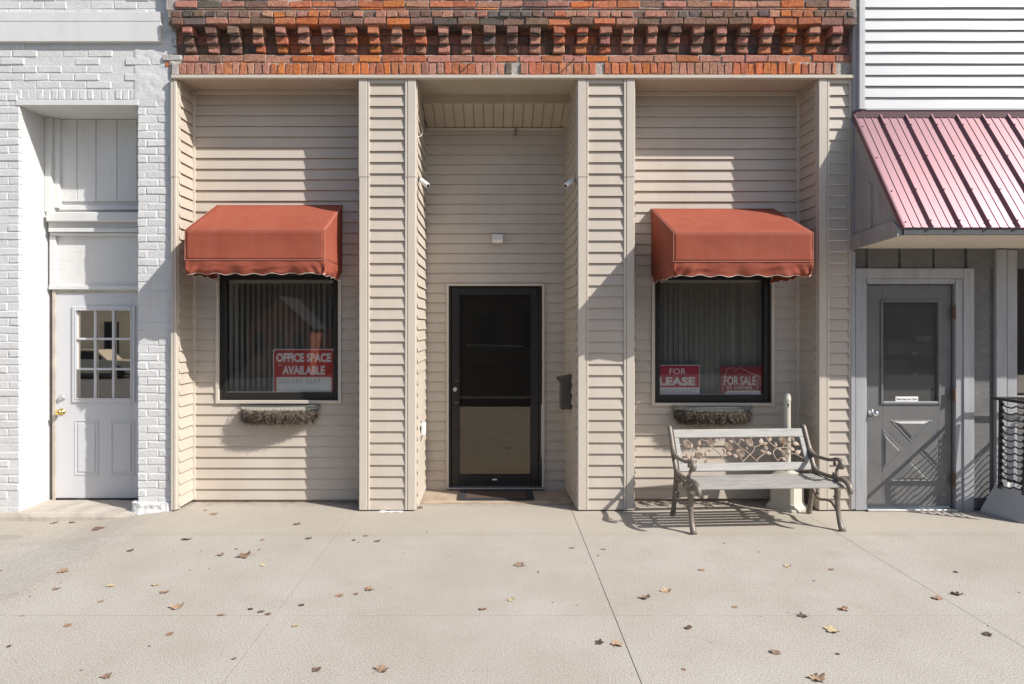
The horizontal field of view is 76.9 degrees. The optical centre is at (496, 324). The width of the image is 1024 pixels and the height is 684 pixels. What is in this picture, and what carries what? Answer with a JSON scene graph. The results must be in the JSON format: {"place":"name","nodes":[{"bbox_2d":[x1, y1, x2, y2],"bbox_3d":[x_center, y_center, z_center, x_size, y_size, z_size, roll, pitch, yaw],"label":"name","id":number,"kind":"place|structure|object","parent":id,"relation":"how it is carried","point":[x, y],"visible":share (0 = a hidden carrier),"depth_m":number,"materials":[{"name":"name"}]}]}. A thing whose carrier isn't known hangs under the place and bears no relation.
{"place":"outdoors","nodes":[
{"label":"outdoors","id":0,"kind":"place"},
{"bbox_2d":[0,501,1023,683],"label":"sidewalk","id":1,"kind":"structure","parent":0,"point":[406,619],"depth_m":4.19,"materials":[{"name":"concrete"}]},
{"bbox_2d":[54,567,68,573],"bbox_3d":[-3.104,1.754,4.611,0.085,0.018,0.075,-2,6,-3],"label":"fallen leaf","id":2,"kind":"object","parent":1,"relation":"on","point":[64,570],"visible":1,"depth_m":4.62,"materials":[{"name":"brown plant"}]},
{"bbox_2d":[93,526,106,529],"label":"fallen leaf","id":3,"kind":"object","parent":1,"relation":"on","point":[97,528],"visible":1,"depth_m":5.74,"materials":[{"name":"brown plant"}]},
{"bbox_2d":[0,0,199,520],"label":"painted brick building","id":4,"kind":"structure","parent":1,"relation":"on","point":[85,260],"depth_m":6.25,"materials":[{"name":"white brick"}]},
{"bbox_2d":[52,290,138,499],"bbox_3d":[-4.003,0.719,6.567,1.015,2.148,0.174,0,0,0],"label":"door","id":5,"kind":"structure","parent":4,"relation":"in","point":[95,337],"depth_m":6.55,"materials":[{"name":"white wood"}]},
{"bbox_2d":[100,672,111,677],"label":"fallen leaf","id":6,"kind":"object","parent":1,"relation":"on","point":[106,675],"visible":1,"depth_m":3.23,"materials":[{"name":"brown plant"}]},
{"bbox_2d":[169,602,183,608],"bbox_3d":[-2.003,1.750,4.038,0.085,0.021,0.113,-4,4,-15],"label":"fallen leaf","id":7,"kind":"object","parent":1,"relation":"on","point":[177,606],"visible":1,"depth_m":4.02,"materials":[{"name":"brown plant"}]},
{"bbox_2d":[237,550,256,557],"bbox_3d":[-1.910,1.741,4.918,0.132,0.037,0.106,-5,6,15],"label":"fallen leaf","id":8,"kind":"object","parent":1,"relation":"on","point":[244,555],"visible":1,"depth_m":4.92,"materials":[{"name":"brown plant"}]},
{"bbox_2d":[373,663,388,672],"bbox_3d":[-0.592,1.753,3.285,0.094,0.016,0.071,1,3,-37],"label":"fallen leaf","id":9,"kind":"object","parent":1,"relation":"on","point":[381,668],"visible":1,"depth_m":3.30,"materials":[{"name":"brown plant"}]},
{"bbox_2d":[420,490,571,503],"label":"entrance slab","id":10,"kind":"structure","parent":1,"relation":"on","point":[452,496],"depth_m":6.51,"materials":[{"name":"beige concrete"}]},
{"bbox_2d":[458,490,533,499],"bbox_3d":[-0.010,1.745,6.636,0.763,0.020,0.355,0,0,0],"label":"doormat","id":11,"kind":"object","parent":10,"relation":"on","point":[493,494],"visible":1,"depth_m":6.60,"materials":[{"name":"fabric"}]},
{"bbox_2d":[163,0,858,511],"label":"storefront building","id":12,"kind":"structure","parent":1,"relation":"on","point":[459,332],"depth_m":6.42,"materials":[{"name":"beige plastic"}]},
{"bbox_2d":[185,205,342,280],"bbox_3d":[-2.164,-0.815,6.090,1.256,0.762,0.666,0,0,0],"label":"window awning","id":13,"kind":"object","parent":12,"relation":"attached to","point":[258,239],"depth_m":5.77,"materials":[{"name":"fabric"}]},
{"bbox_2d":[237,404,321,427],"bbox_3d":[-2.158,0.892,6.318,0.902,0.274,0.314,0,0,0],"label":"wall basket","id":14,"kind":"object","parent":12,"relation":"attached to","point":[272,416],"depth_m":6.27,"materials":[{"name":"brown metal"}]},
{"bbox_2d":[229,280,332,391],"bbox_3d":[-2.172,0.129,6.599,1.149,1.244,0.089,0,0,0],"label":"vertical blind","id":15,"kind":"object","parent":12,"relation":"hanging from","point":[264,326],"visible":0.59,"depth_m":6.58,"materials":[{"name":"fabric"}]},
{"bbox_2d":[215,273,358,403],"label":"window","id":16,"kind":"structure","parent":12,"relation":"in","point":[223,395],"depth_m":6.47,"materials":[{"name":"brown metal"}]},
{"bbox_2d":[273,349,332,391],"bbox_3d":[-1.946,0.477,6.494,0.619,0.471,0.005,0,0,0],"label":"window sign","id":17,"kind":"object","parent":12,"relation":"attached to","point":[302,370],"visible":1,"depth_m":6.49,"materials":[{"name":"red plastic"}]},
{"bbox_2d":[420,421,425,439],"bbox_3d":[-0.740,1.061,6.466,0.047,0.188,0.127,0,0,0],"label":"outlet box","id":18,"kind":"object","parent":12,"relation":"attached to","point":[423,428],"visible":0.99,"depth_m":6.42,"materials":[{"name":"white plastic"}]},
{"bbox_2d":[418,178,429,187],"bbox_3d":[-0.709,-1.364,6.202,0.140,0.104,0.052,0,0,29],"label":"security camera","id":19,"kind":"object","parent":12,"relation":"attached to","point":[423,182],"visible":1,"depth_m":6.18,"materials":[{"name":"white plastic"}]},
{"bbox_2d":[446,283,544,488],"bbox_3d":[-0.016,0.660,6.964,1.057,2.215,0.160,0,0,0],"label":"door","id":20,"kind":"structure","parent":12,"relation":"in","point":[493,330],"depth_m":6.98,"materials":[{"name":"brown metal"}]},
{"bbox_2d":[492,234,502,242],"bbox_3d":[0.005,-0.928,6.910,0.117,0.098,0.082,0,0,0],"label":"wall light","id":21,"kind":"object","parent":12,"relation":"attached to","point":[497,238],"visible":1,"depth_m":6.88,"materials":[{"name":"white plastic"}]},
{"bbox_2d":[541,405,571,500],"bbox_3d":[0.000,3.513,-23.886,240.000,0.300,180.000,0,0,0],"label":"door trim","id":22,"kind":"structure","parent":12,"relation":"attached to","point":[541,447],"depth_m":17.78,"materials":[{"name":"metal"}]},
{"bbox_2d":[557,374,571,409],"bbox_3d":[0.689,0.674,6.539,0.154,0.347,0.174,0,0,0],"label":"mailbox","id":23,"kind":"object","parent":12,"relation":"attached to","point":[565,393],"visible":0.92,"depth_m":6.46,"materials":[{"name":"metal"}]},
{"bbox_2d":[564,178,575,187],"bbox_3d":[0.705,-1.364,6.202,0.140,0.104,0.052,0,0,-29],"label":"security camera","id":24,"kind":"object","parent":12,"relation":"attached to","point":[568,183],"visible":1,"depth_m":6.18,"materials":[{"name":"white plastic"}]},
{"bbox_2d":[660,365,699,393],"bbox_3d":[1.834,0.567,6.535,0.441,0.326,0.005,0,0,0],"label":"window sign","id":25,"kind":"object","parent":12,"relation":"attached to","point":[679,379],"visible":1,"depth_m":6.53,"materials":[{"name":"red plastic"}]},
{"bbox_2d":[660,280,761,393],"bbox_3d":[2.163,0.143,6.639,1.132,1.277,0.088,0,0,0],"label":"vertical blind","id":26,"kind":"object","parent":12,"relation":"attached to","point":[733,324],"visible":0.59,"depth_m":6.64,"materials":[{"name":"fabric"}]},
{"bbox_2d":[668,405,754,428],"bbox_3d":[2.142,0.902,6.358,0.902,0.274,0.314,0,0,0],"label":"wall basket","id":27,"kind":"object","parent":12,"relation":"attached to","point":[719,418],"depth_m":6.31,"materials":[{"name":"brown metal"}]},
{"bbox_2d":[651,275,774,405],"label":"window","id":28,"kind":"structure","parent":12,"relation":"in","point":[767,398],"depth_m":6.49,"materials":[{"name":"brown metal"}]},
{"bbox_2d":[651,208,813,283],"bbox_3d":[2.156,-0.787,6.051,1.236,0.762,0.824,0,0,0],"label":"window awning","id":29,"kind":"object","parent":12,"relation":"attached to","point":[778,246],"depth_m":5.65,"materials":[{"name":"fabric"}]},
{"bbox_2d":[720,366,761,393],"bbox_3d":[2.475,0.575,6.534,0.426,0.309,0.007,0,0,0],"label":"window sign","id":30,"kind":"object","parent":12,"relation":"attached to","point":[740,379],"visible":1,"depth_m":6.53,"materials":[{"name":"red plastic"}]},
{"bbox_2d":[515,562,524,567],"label":"fallen leaf","id":31,"kind":"object","parent":1,"relation":"on","point":[519,564],"visible":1,"depth_m":4.73,"materials":[{"name":"brown plant"}]},
{"bbox_2d":[131,501,1011,670],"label":"leaf litter","id":32,"kind":"object","parent":1,"relation":"on","point":[655,503],"visible":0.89,"depth_m":6.35,"materials":[{"name":"brown plant"}]},
{"bbox_2d":[595,638,602,643],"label":"fallen leaf","id":33,"kind":"object","parent":1,"relation":"on","point":[600,641],"visible":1,"depth_m":3.58,"materials":[{"name":"plant"}]},
{"bbox_2d":[611,639,621,647],"bbox_3d":[0.660,1.751,3.547,0.072,0.020,0.058,10,-1,-42],"label":"fallen leaf","id":34,"kind":"object","parent":1,"relation":"on","point":[615,642],"visible":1,"depth_m":3.56,"materials":[{"name":"brown plant"}]},
{"bbox_2d":[661,587,671,593],"bbox_3d":[1.118,1.753,4.253,0.069,0.018,0.092,-6,3,45],"label":"fallen leaf","id":35,"kind":"object","parent":1,"relation":"on","point":[665,590],"visible":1,"depth_m":4.27,"materials":[{"name":"beige plant"}]},
{"bbox_2d":[667,424,853,534],"bbox_3d":[2.286,1.357,5.728,1.366,0.830,0.790,0,0,-4],"label":"garden bench","id":36,"kind":"object","parent":1,"relation":"on","point":[812,481],"visible":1,"depth_m":5.89,"materials":[{"name":"metal"}]},
{"bbox_2d":[770,649,780,654],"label":"fallen leaf","id":37,"kind":"object","parent":1,"relation":"on","point":[775,651],"visible":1,"depth_m":3.47,"materials":[{"name":"brown plant"}]},
{"bbox_2d":[766,392,806,512],"bbox_3d":[2.800,1.206,6.229,0.296,1.115,0.296,0,0,-38],"label":"smoking receptacle","id":38,"kind":"object","parent":1,"relation":"on","point":[789,500],"visible":0.66,"depth_m":6.17,"materials":[{"name":"beige plastic"}]},
{"bbox_2d":[805,673,825,680],"bbox_3d":[1.593,1.750,3.211,0.083,0.022,0.094,-4,-2,-34],"label":"fallen leaf","id":39,"kind":"object","parent":1,"relation":"on","point":[816,676],"visible":1,"depth_m":3.21,"materials":[{"name":"brown plant"}]},
{"bbox_2d":[824,624,838,631],"bbox_3d":[1.935,1.752,3.718,0.096,0.020,0.086,0,0,-31],"label":"fallen leaf","id":40,"kind":"object","parent":1,"relation":"on","point":[831,628],"visible":1,"depth_m":3.73,"materials":[{"name":"yellow plant"}]},
{"bbox_2d":[983,631,991,636],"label":"fallen leaf","id":41,"kind":"object","parent":1,"relation":"on","point":[986,633],"visible":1,"depth_m":3.67,"materials":[{"name":"plant"}]},
{"bbox_2d":[980,397,1023,523],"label":"metal railing","id":42,"kind":"object","parent":1,"relation":"on","point":[1005,499],"visible":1,"depth_m":5.88,"materials":[{"name":"black metal"}]},
{"bbox_2d":[848,0,1023,511],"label":"grey front building","id":43,"kind":"structure","parent":0,"point":[938,333],"depth_m":6.11,"materials":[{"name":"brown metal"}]},
{"bbox_2d":[865,285,958,511],"bbox_3d":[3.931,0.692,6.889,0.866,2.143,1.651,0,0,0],"label":"door","id":44,"kind":"structure","parent":43,"relation":"in","point":[909,326],"depth_m":6.16,"materials":[{"name":"grey wood"}]},
{"bbox_2d":[896,397,917,400],"bbox_3d":[3.922,0.710,6.173,0.215,0.050,0.002,0,0,0],"label":"door sticker","id":45,"kind":"object","parent":44,"relation":"attached to","point":[906,398],"depth_m":6.17,"materials":[{"name":"white paper"}]},
{"bbox_2d":[850,110,1023,249],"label":"metal awning","id":46,"kind":"object","parent":43,"relation":"attached to","point":[937,178],"visible":1,"depth_m":5.75,"materials":[{"name":"red metal"}]},
{"bbox_2d":[1017,269,1023,395],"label":"window","id":47,"kind":"structure","parent":43,"relation":"in","point":[1020,272],"depth_m":6.17,"materials":[{"name":"black glass"}]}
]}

